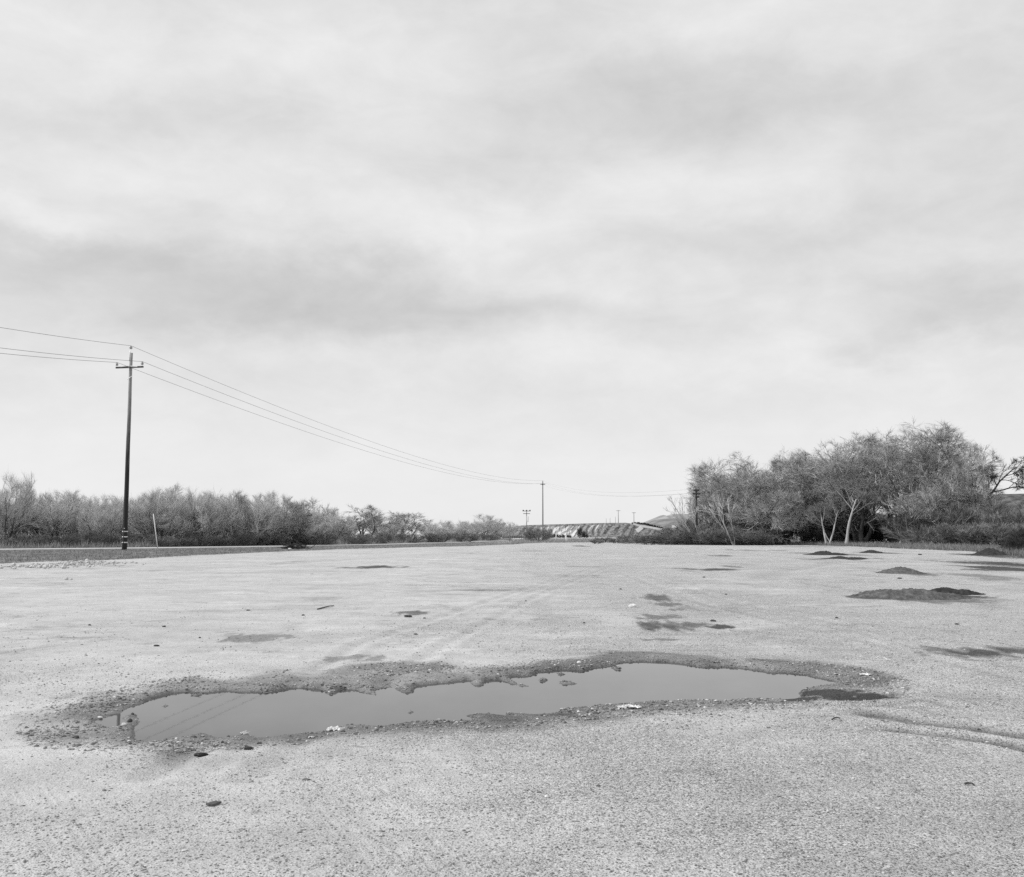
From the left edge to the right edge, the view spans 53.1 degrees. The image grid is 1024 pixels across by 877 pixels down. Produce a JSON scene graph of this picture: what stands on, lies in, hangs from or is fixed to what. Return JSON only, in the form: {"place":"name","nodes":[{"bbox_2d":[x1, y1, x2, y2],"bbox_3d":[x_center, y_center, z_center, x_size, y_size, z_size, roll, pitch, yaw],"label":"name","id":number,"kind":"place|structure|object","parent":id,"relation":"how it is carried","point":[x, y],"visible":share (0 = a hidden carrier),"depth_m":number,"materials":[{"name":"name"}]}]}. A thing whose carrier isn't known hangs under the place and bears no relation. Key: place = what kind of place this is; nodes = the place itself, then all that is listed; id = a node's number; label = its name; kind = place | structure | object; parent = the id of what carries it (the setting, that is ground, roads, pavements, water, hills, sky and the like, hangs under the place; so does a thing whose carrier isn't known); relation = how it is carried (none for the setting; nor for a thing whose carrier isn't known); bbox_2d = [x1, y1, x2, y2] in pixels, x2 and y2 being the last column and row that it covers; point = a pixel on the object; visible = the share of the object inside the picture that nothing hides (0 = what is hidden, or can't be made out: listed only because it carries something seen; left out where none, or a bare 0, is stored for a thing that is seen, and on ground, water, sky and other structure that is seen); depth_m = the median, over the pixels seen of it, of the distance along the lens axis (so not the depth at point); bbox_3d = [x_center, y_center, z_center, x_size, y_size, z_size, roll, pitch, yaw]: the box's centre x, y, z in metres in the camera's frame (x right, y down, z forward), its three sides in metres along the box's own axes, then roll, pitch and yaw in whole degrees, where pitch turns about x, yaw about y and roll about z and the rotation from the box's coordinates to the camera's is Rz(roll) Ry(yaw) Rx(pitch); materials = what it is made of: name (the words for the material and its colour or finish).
{"place":"outdoors","nodes":[
{"label":"outdoors","id":0,"kind":"place"},
{"bbox_2d":[0,538,522,550],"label":"road","id":1,"kind":"structure","parent":0,"point":[138,548],"depth_m":111.63,"materials":[{"name":"grey asphalt"}]},
{"bbox_2d":[0,534,1023,876],"bbox_3d":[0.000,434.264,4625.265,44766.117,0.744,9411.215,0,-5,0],"label":"ground","id":2,"kind":"structure","parent":0,"point":[370,590],"depth_m":8.67,"materials":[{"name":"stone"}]},
{"bbox_2d":[5,503,40,534],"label":"bare tree","id":3,"kind":"object","parent":2,"relation":"on","point":[34,528],"visible":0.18,"depth_m":113.83,"materials":[{"name":"grey plant"}]},
{"bbox_2d":[0,472,47,540],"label":"bare tree","id":4,"kind":"object","parent":2,"relation":"on","point":[8,510],"visible":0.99,"depth_m":107.62,"materials":[{"name":"grey plant"}]},
{"bbox_2d":[7,533,46,546],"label":"shrub","id":5,"kind":"object","parent":2,"relation":"on","point":[19,537],"visible":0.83,"depth_m":104.06,"materials":[{"name":"grey plant"}]},
{"bbox_2d":[13,492,63,537],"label":"bare tree","id":6,"kind":"object","parent":2,"relation":"on","point":[40,503],"visible":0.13,"depth_m":118.54,"materials":[{"name":"grey plant"}]},
{"bbox_2d":[25,489,89,538],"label":"bare tree","id":7,"kind":"object","parent":2,"relation":"on","point":[62,518],"visible":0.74,"depth_m":114.37,"materials":[{"name":"grey plant"}]},
{"bbox_2d":[49,533,85,547],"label":"shrub","id":8,"kind":"object","parent":2,"relation":"on","point":[73,541],"visible":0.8,"depth_m":106.63,"materials":[{"name":"grey plant"}]},
{"bbox_2d":[0,559,145,568],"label":"rubble","id":9,"kind":"object","parent":2,"relation":"on","point":[63,565],"visible":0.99,"depth_m":49.26,"materials":[{"name":"concrete"}]},
{"bbox_2d":[49,488,113,538],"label":"bare tree","id":10,"kind":"object","parent":2,"relation":"on","point":[109,499],"visible":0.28,"depth_m":120.61,"materials":[{"name":"grey plant"}]},
{"bbox_2d":[82,529,120,546],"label":"shrub","id":11,"kind":"object","parent":2,"relation":"on","point":[97,536],"visible":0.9,"depth_m":109.01,"materials":[{"name":"grey plant"}]},
{"bbox_2d":[76,495,137,538],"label":"bare tree","id":12,"kind":"object","parent":2,"relation":"on","point":[100,525],"visible":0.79,"depth_m":112.53,"materials":[{"name":"grey plant"}]},
{"bbox_2d":[104,496,154,536],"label":"bare tree","id":13,"kind":"object","parent":2,"relation":"on","point":[113,504],"visible":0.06,"depth_m":119.73,"materials":[{"name":"grey plant"}]},
{"bbox_2d":[116,346,143,549],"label":"utility pole","id":14,"kind":"object","parent":2,"relation":"on","point":[125,507],"visible":0.96,"depth_m":96.36,"materials":[{"name":"wood"}]},
{"bbox_2d":[0,353,685,495],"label":"overhead wire","id":15,"kind":"object","parent":14,"relation":"attached to","point":[237,407],"visible":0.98,"depth_m":115.43,"materials":[{"name":"grey metal"}]},
{"bbox_2d":[0,327,687,492],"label":"overhead wire","id":16,"kind":"object","parent":14,"relation":"attached to","point":[255,397],"visible":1,"depth_m":116.45,"materials":[{"name":"grey metal"}]},
{"bbox_2d":[3,348,691,495],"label":"overhead wire","id":17,"kind":"object","parent":14,"relation":"attached to","point":[246,402],"visible":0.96,"depth_m":109.40,"materials":[{"name":"grey metal"}]},
{"bbox_2d":[127,533,155,545],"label":"shrub","id":18,"kind":"object","parent":2,"relation":"on","point":[138,538],"visible":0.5,"depth_m":112.33,"materials":[{"name":"grey plant"}]},
{"bbox_2d":[128,486,190,538],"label":"bare tree","id":19,"kind":"object","parent":2,"relation":"on","point":[159,508],"visible":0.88,"depth_m":115.19,"materials":[{"name":"grey plant"}]},
{"bbox_2d":[142,535,180,546],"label":"shrub","id":20,"kind":"object","parent":2,"relation":"on","point":[164,542],"visible":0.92,"depth_m":111.64,"materials":[{"name":"grey plant"}]},
{"bbox_2d":[139,481,208,540],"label":"bare tree","id":21,"kind":"object","parent":2,"relation":"on","point":[182,513],"visible":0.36,"depth_m":120.03,"materials":[{"name":"grey plant"}]},
{"bbox_2d":[182,531,217,546],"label":"shrub","id":22,"kind":"object","parent":2,"relation":"on","point":[205,540],"visible":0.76,"depth_m":117.39,"materials":[{"name":"grey plant"}]},
{"bbox_2d":[173,486,240,538],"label":"bare tree","id":23,"kind":"object","parent":2,"relation":"on","point":[208,502],"visible":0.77,"depth_m":120.58,"materials":[{"name":"grey plant"}]},
{"bbox_2d":[200,534,234,545],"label":"shrub","id":24,"kind":"object","parent":2,"relation":"on","point":[224,540],"visible":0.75,"depth_m":119.11,"materials":[{"name":"grey plant"}]},
{"bbox_2d":[203,492,251,537],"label":"bare tree","id":25,"kind":"object","parent":2,"relation":"on","point":[223,532],"visible":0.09,"depth_m":127.03,"materials":[{"name":"grey plant"}]},
{"bbox_2d":[224,530,257,545],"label":"shrub","id":26,"kind":"object","parent":2,"relation":"on","point":[249,539],"visible":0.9,"depth_m":122.44,"materials":[{"name":"grey plant"}]},
{"bbox_2d":[215,490,284,545],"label":"bare tree","id":27,"kind":"object","parent":2,"relation":"on","point":[262,512],"visible":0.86,"depth_m":125.27,"materials":[{"name":"grey plant"}]},
{"bbox_2d":[237,532,273,545],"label":"shrub","id":28,"kind":"object","parent":2,"relation":"on","point":[264,539],"visible":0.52,"depth_m":125.59,"materials":[{"name":"grey plant"}]},
{"bbox_2d":[0,536,512,548],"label":"grass","id":29,"kind":"structure","parent":2,"relation":"on","point":[83,545],"depth_m":109.45,"materials":[{"name":"grey plant"}]},
{"bbox_2d":[258,533,289,545],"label":"shrub","id":30,"kind":"object","parent":2,"relation":"on","point":[285,539],"visible":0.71,"depth_m":127.36,"materials":[{"name":"grey plant"}]},
{"bbox_2d":[246,492,305,539],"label":"bare tree","id":31,"kind":"object","parent":2,"relation":"on","point":[290,512],"visible":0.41,"depth_m":129.96,"materials":[{"name":"grey plant"}]},
{"bbox_2d":[277,539,314,548],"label":"brush pile","id":32,"kind":"object","parent":2,"relation":"on","point":[294,546],"visible":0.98,"depth_m":101.93,"materials":[{"name":"grey plant"}]},
{"bbox_2d":[0,539,593,563],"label":"grass","id":33,"kind":"structure","parent":2,"relation":"on","point":[34,554],"depth_m":82.52,"materials":[{"name":"grey plant"}]},
{"bbox_2d":[271,498,324,544],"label":"bare tree","id":34,"kind":"object","parent":2,"relation":"on","point":[306,516],"visible":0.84,"depth_m":130.50,"materials":[{"name":"grey plant"}]},
{"bbox_2d":[282,513,333,544],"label":"bare tree","id":35,"kind":"object","parent":2,"relation":"on","point":[320,528],"visible":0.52,"depth_m":133.29,"materials":[{"name":"grey plant"}]},
{"bbox_2d":[293,497,339,534],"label":"bare tree","id":36,"kind":"object","parent":2,"relation":"on","point":[330,510],"visible":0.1,"depth_m":152.37,"materials":[{"name":"grey plant"}]},
{"bbox_2d":[301,531,338,544],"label":"shrub","id":37,"kind":"object","parent":2,"relation":"on","point":[320,537],"visible":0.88,"depth_m":133.45,"materials":[{"name":"grey plant"}]},
{"bbox_2d":[303,508,358,538],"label":"bare tree","id":38,"kind":"object","parent":2,"relation":"on","point":[338,521],"visible":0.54,"depth_m":143.77,"materials":[{"name":"grey plant"}]},
{"bbox_2d":[339,533,373,543],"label":"shrub","id":39,"kind":"object","parent":2,"relation":"on","point":[361,539],"visible":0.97,"depth_m":140.25,"materials":[{"name":"grey plant"}]},
{"bbox_2d":[335,503,402,535],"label":"bare tree","id":40,"kind":"object","parent":2,"relation":"on","point":[371,519],"visible":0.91,"depth_m":155.13,"materials":[{"name":"grey plant"}]},
{"bbox_2d":[363,530,396,543],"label":"shrub","id":41,"kind":"object","parent":2,"relation":"on","point":[386,538],"visible":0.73,"depth_m":148.56,"materials":[{"name":"grey plant"}]},
{"bbox_2d":[364,519,407,537],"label":"bare tree","id":42,"kind":"object","parent":2,"relation":"on","point":[392,529],"visible":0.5,"depth_m":169.75,"materials":[{"name":"grey plant"}]},
{"bbox_2d":[391,531,425,542],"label":"shrub","id":43,"kind":"object","parent":2,"relation":"on","point":[415,537],"visible":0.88,"depth_m":161.74,"materials":[{"name":"grey plant"}]},
{"bbox_2d":[382,511,436,536],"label":"bare tree","id":44,"kind":"object","parent":2,"relation":"on","point":[409,528],"visible":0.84,"depth_m":171.67,"materials":[{"name":"grey plant"}]},
{"bbox_2d":[418,522,455,536],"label":"bare tree","id":45,"kind":"object","parent":2,"relation":"on","point":[439,530],"visible":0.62,"depth_m":199.89,"materials":[{"name":"grey plant"}]},
{"bbox_2d":[422,532,456,542],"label":"shrub","id":46,"kind":"object","parent":2,"relation":"on","point":[433,537],"visible":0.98,"depth_m":170.73,"materials":[{"name":"grey plant"}]},
{"bbox_2d":[438,519,478,538],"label":"bare tree","id":47,"kind":"object","parent":2,"relation":"on","point":[465,529],"visible":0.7,"depth_m":213.81,"materials":[{"name":"grey plant"}]},
{"bbox_2d":[451,531,480,541],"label":"shrub","id":48,"kind":"object","parent":2,"relation":"on","point":[471,537],"visible":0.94,"depth_m":184.69,"materials":[{"name":"grey plant"}]},
{"bbox_2d":[456,514,507,535],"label":"bare tree","id":49,"kind":"object","parent":2,"relation":"on","point":[485,528],"visible":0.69,"depth_m":244.15,"materials":[{"name":"grey plant"}]},
{"bbox_2d":[484,521,518,536],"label":"bare tree","id":50,"kind":"object","parent":2,"relation":"on","point":[511,530],"visible":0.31,"depth_m":279.00,"materials":[{"name":"grey plant"}]},
{"bbox_2d":[521,526,554,541],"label":"shrub","id":51,"kind":"object","parent":2,"relation":"on","point":[539,533],"visible":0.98,"depth_m":207.98,"materials":[{"name":"grey plant"}]},
{"bbox_2d":[512,538,779,544],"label":"grass","id":52,"kind":"structure","parent":2,"relation":"on","point":[552,540],"depth_m":196.03,"materials":[{"name":"grey plant"}]},
{"bbox_2d":[629,534,665,544],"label":"shrub","id":53,"kind":"object","parent":2,"relation":"on","point":[640,539],"visible":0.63,"depth_m":148.63,"materials":[{"name":"grey plant"}]},
{"bbox_2d":[644,533,688,544],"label":"shrub","id":54,"kind":"object","parent":2,"relation":"on","point":[658,538],"visible":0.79,"depth_m":145.96,"materials":[{"name":"grey plant"}]},
{"bbox_2d":[660,530,700,544],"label":"shrub","id":55,"kind":"object","parent":2,"relation":"on","point":[675,535],"visible":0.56,"depth_m":145.68,"materials":[{"name":"grey plant"}]},
{"bbox_2d":[662,493,700,544],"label":"bare tree","id":56,"kind":"object","parent":2,"relation":"on","point":[691,507],"visible":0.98,"depth_m":145.26,"materials":[{"name":"grey plant"}]},
{"bbox_2d":[675,525,721,544],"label":"shrub","id":57,"kind":"object","parent":2,"relation":"on","point":[691,533],"visible":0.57,"depth_m":144.24,"materials":[{"name":"grey plant"}]},
{"bbox_2d":[684,470,733,526],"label":"bare tree","id":58,"kind":"object","parent":2,"relation":"on","point":[700,507],"visible":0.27,"depth_m":159.29,"materials":[{"name":"grey plant"}]},
{"bbox_2d":[673,516,750,543],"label":"shrub","id":59,"kind":"object","parent":2,"relation":"on","point":[690,523],"visible":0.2,"depth_m":150.08,"materials":[{"name":"grey plant"}]},
{"bbox_2d":[691,524,746,544],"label":"shrub","id":60,"kind":"object","parent":2,"relation":"on","point":[711,535],"visible":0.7,"depth_m":141.55,"materials":[{"name":"grey plant"}]},
{"bbox_2d":[703,491,737,544],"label":"bare tree","id":61,"kind":"object","parent":2,"relation":"on","point":[719,511],"visible":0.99,"depth_m":140.13,"materials":[{"name":"grey plant"}]},
{"bbox_2d":[715,525,764,544],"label":"shrub","id":62,"kind":"object","parent":2,"relation":"on","point":[753,535],"visible":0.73,"depth_m":140.37,"materials":[{"name":"grey plant"}]},
{"bbox_2d":[676,451,814,534],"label":"bare tree","id":63,"kind":"object","parent":2,"relation":"on","point":[742,485],"visible":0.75,"depth_m":148.38,"materials":[{"name":"grey plant"}]},
{"bbox_2d":[738,530,780,544],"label":"shrub","id":64,"kind":"object","parent":2,"relation":"on","point":[766,536],"visible":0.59,"depth_m":140.91,"materials":[{"name":"grey plant"}]},
{"bbox_2d":[726,484,807,544],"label":"bare tree","id":65,"kind":"object","parent":2,"relation":"on","point":[772,512],"visible":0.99,"depth_m":141.54,"materials":[{"name":"grey plant"}]},
{"bbox_2d":[762,530,790,544],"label":"shrub","id":66,"kind":"object","parent":2,"relation":"on","point":[787,537],"visible":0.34,"depth_m":144.33,"materials":[{"name":"grey plant"}]},
{"bbox_2d":[746,446,827,541],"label":"bare tree","id":67,"kind":"object","parent":2,"relation":"on","point":[774,464],"visible":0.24,"depth_m":154.19,"materials":[{"name":"grey plant"}]},
{"bbox_2d":[793,529,843,543],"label":"shrub","id":68,"kind":"object","parent":2,"relation":"on","point":[807,536],"visible":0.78,"depth_m":145.28,"materials":[{"name":"black plant"}]},
{"bbox_2d":[785,451,860,541],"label":"bare tree","id":69,"kind":"object","parent":2,"relation":"on","point":[812,499],"visible":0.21,"depth_m":151.68,"materials":[{"name":"grey plant"}]},
{"bbox_2d":[805,492,848,543],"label":"bare tree","id":70,"kind":"object","parent":2,"relation":"on","point":[826,511],"visible":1,"depth_m":137.65,"materials":[{"name":"grey plant"}]},
{"bbox_2d":[636,540,1023,556],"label":"grass","id":71,"kind":"structure","parent":2,"relation":"on","point":[950,547],"depth_m":108.97,"materials":[{"name":"grey plant"}]},
{"bbox_2d":[782,431,912,542],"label":"bare tree","id":72,"kind":"object","parent":2,"relation":"on","point":[833,469],"visible":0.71,"depth_m":147.20,"materials":[{"name":"grey plant"}]},
{"bbox_2d":[826,474,879,544],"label":"bare tree","id":73,"kind":"object","parent":2,"relation":"on","point":[852,508],"visible":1,"depth_m":136.10,"materials":[{"name":"grey plant"}]},
{"bbox_2d":[841,524,898,542],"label":"shrub","id":74,"kind":"object","parent":2,"relation":"on","point":[876,535],"visible":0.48,"depth_m":157.46,"materials":[{"name":"black plant"}]},
{"bbox_2d":[875,566,926,573],"bbox_3d":[15.123,5.145,39.832,1.947,0.339,2.400,0,-5,0],"label":"dirt mound","id":75,"kind":"object","parent":2,"relation":"on","point":[900,570],"visible":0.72,"depth_m":39.21,"materials":[{"name":"grey soil"}]},
{"bbox_2d":[797,419,1011,543],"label":"bare tree","id":76,"kind":"object","parent":2,"relation":"on","point":[942,438],"visible":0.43,"depth_m":149.12,"materials":[{"name":"grey plant"}]},
{"bbox_2d":[846,588,971,599],"bbox_3d":[9.460,3.723,24.459,3.092,0.305,2.200,0,-5,0],"label":"dirt mound","id":77,"kind":"object","parent":2,"relation":"on","point":[906,594],"visible":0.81,"depth_m":23.89,"materials":[{"name":"grey soil"}]},
{"bbox_2d":[882,486,946,532],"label":"bare tree","id":78,"kind":"object","parent":2,"relation":"on","point":[913,502],"visible":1,"depth_m":135.51,"materials":[{"name":"grey plant"}]},
{"bbox_2d":[880,508,957,543],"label":"shrub","id":79,"kind":"object","parent":2,"relation":"on","point":[901,527],"visible":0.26,"depth_m":138.58,"materials":[{"name":"grey plant"}]},
{"bbox_2d":[899,524,968,543],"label":"shrub","id":80,"kind":"object","parent":2,"relation":"on","point":[913,538],"visible":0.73,"depth_m":128.37,"materials":[{"name":"grey plant"}]},
{"bbox_2d":[901,435,995,515],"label":"bare tree","id":81,"kind":"object","parent":2,"relation":"on","point":[975,449],"visible":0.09,"depth_m":157.32,"materials":[{"name":"grey plant"}]},
{"bbox_2d":[905,499,992,545],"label":"shrub","id":82,"kind":"object","parent":2,"relation":"on","point":[955,512],"visible":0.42,"depth_m":134.71,"materials":[{"name":"grey plant"}]},
{"bbox_2d":[894,468,1007,543],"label":"bare tree","id":83,"kind":"object","parent":2,"relation":"on","point":[952,489],"visible":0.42,"depth_m":140.50,"materials":[{"name":"grey plant"}]},
{"bbox_2d":[931,587,985,594],"bbox_3d":[11.141,3.872,25.822,1.662,0.258,1.000,0,-5,0],"label":"dirt mound","id":84,"kind":"object","parent":2,"relation":"on","point":[955,591],"visible":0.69,"depth_m":25.57,"materials":[{"name":"soil"}]},
{"bbox_2d":[925,521,994,544],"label":"shrub","id":85,"kind":"object","parent":2,"relation":"on","point":[942,526],"visible":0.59,"depth_m":126.07,"materials":[{"name":"grey plant"}]},
{"bbox_2d":[945,445,994,543],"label":"bare tree","id":86,"kind":"object","parent":2,"relation":"on","point":[966,479],"visible":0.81,"depth_m":140.19,"materials":[{"name":"grey plant"}]},
{"bbox_2d":[938,494,1016,543],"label":"shrub","id":87,"kind":"object","parent":2,"relation":"on","point":[994,507],"visible":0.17,"depth_m":136.76,"materials":[{"name":"grey plant"}]},
{"bbox_2d":[953,518,1022,545],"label":"shrub","id":88,"kind":"object","parent":2,"relation":"on","point":[966,532],"visible":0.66,"depth_m":123.86,"materials":[{"name":"grey plant"}]},
{"bbox_2d":[969,548,1011,554],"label":"dirt mound","id":89,"kind":"object","parent":2,"relation":"on","point":[989,551],"visible":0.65,"depth_m":74.36,"materials":[{"name":"soil"}]},
{"bbox_2d":[965,499,1023,544],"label":"shrub","id":90,"kind":"object","parent":2,"relation":"on","point":[990,518],"visible":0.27,"depth_m":132.90,"materials":[{"name":"grey plant"}]},
{"bbox_2d":[975,457,1023,508],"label":"bare tree","id":91,"kind":"object","parent":2,"relation":"on","point":[994,476],"visible":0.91,"depth_m":140.01,"materials":[{"name":"grey plant"}]},
{"bbox_2d":[981,522,1023,543],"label":"shrub","id":92,"kind":"object","parent":2,"relation":"on","point":[1002,529],"visible":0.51,"depth_m":122.92,"materials":[{"name":"grey plant"}]},
{"bbox_2d":[987,507,1023,527],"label":"shrub","id":93,"kind":"object","parent":2,"relation":"on","point":[1018,516],"visible":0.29,"depth_m":132.45,"materials":[{"name":"grey plant"}]},
{"bbox_2d":[1003,534,1023,550],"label":"shrub","id":94,"kind":"object","parent":2,"relation":"on","point":[1012,544],"visible":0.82,"depth_m":78.41,"materials":[{"name":"grey plant"}]},
{"bbox_2d":[0,0,1023,533],"label":"sky","id":95,"kind":"structure","parent":0,"point":[604,247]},
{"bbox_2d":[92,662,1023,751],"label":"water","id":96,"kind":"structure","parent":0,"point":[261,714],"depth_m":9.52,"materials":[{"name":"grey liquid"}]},
{"bbox_2d":[497,523,659,536],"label":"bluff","id":97,"kind":"structure","parent":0,"point":[605,529],"depth_m":567.32,"materials":[{"name":"grey stone"}]},
{"bbox_2d":[640,514,695,525],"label":"hill","id":98,"kind":"structure","parent":0,"point":[668,516],"depth_m":1649.32,"materials":[{"name":"grey"}]},
{"bbox_2d":[645,510,898,536],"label":"hill","id":99,"kind":"structure","parent":0,"point":[669,522],"depth_m":999.71,"materials":[{"name":"grey"}]},
{"bbox_2d":[994,494,1023,512],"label":"hill","id":100,"kind":"structure","parent":0,"point":[1016,498],"depth_m":271.82,"materials":[{"name":"grey"}]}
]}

